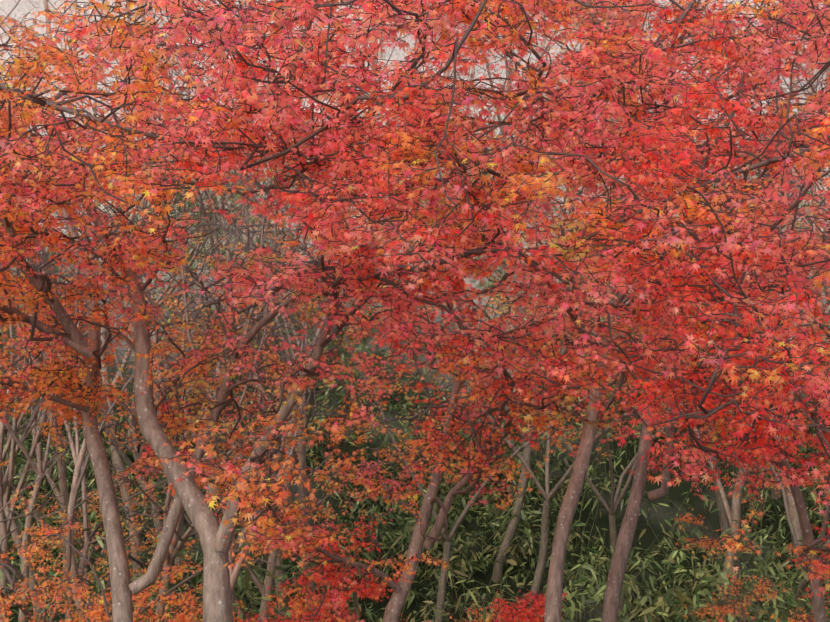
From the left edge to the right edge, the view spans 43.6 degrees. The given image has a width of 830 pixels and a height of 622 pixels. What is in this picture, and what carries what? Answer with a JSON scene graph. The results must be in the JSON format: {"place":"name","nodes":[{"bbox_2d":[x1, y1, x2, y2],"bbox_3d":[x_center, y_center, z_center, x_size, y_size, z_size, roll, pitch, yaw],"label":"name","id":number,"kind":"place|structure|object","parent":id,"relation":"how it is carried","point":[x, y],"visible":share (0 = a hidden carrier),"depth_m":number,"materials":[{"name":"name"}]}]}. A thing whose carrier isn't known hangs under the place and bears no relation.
{"place":"outdoors","nodes":[
{"label":"outdoors","id":0,"kind":"place"},
{"bbox_2d":[0,0,829,621],"bbox_3d":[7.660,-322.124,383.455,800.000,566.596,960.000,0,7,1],"label":"ground","id":1,"kind":"structure","parent":0,"point":[674,496],"depth_m":20.03,"materials":[{"name":"grey"}]},
{"bbox_2d":[0,0,829,621],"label":"maple","id":2,"kind":"object","parent":1,"relation":"on","point":[180,32],"depth_m":5.05,"materials":[{"name":"red plant"}]},
{"bbox_2d":[0,88,829,621],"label":"bamboo leaves","id":3,"kind":"object","parent":1,"relation":"on","point":[596,594],"visible":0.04,"depth_m":16.81,"materials":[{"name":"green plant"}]},
{"bbox_2d":[0,0,829,621],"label":"bare trees","id":4,"kind":"object","parent":1,"relation":"on","point":[8,526],"visible":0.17,"depth_m":13.26,"materials":[{"name":"grey plant"}]},
{"bbox_2d":[0,0,829,621],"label":"maple","id":5,"kind":"object","parent":1,"relation":"on","point":[548,496],"depth_m":12.40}
]}

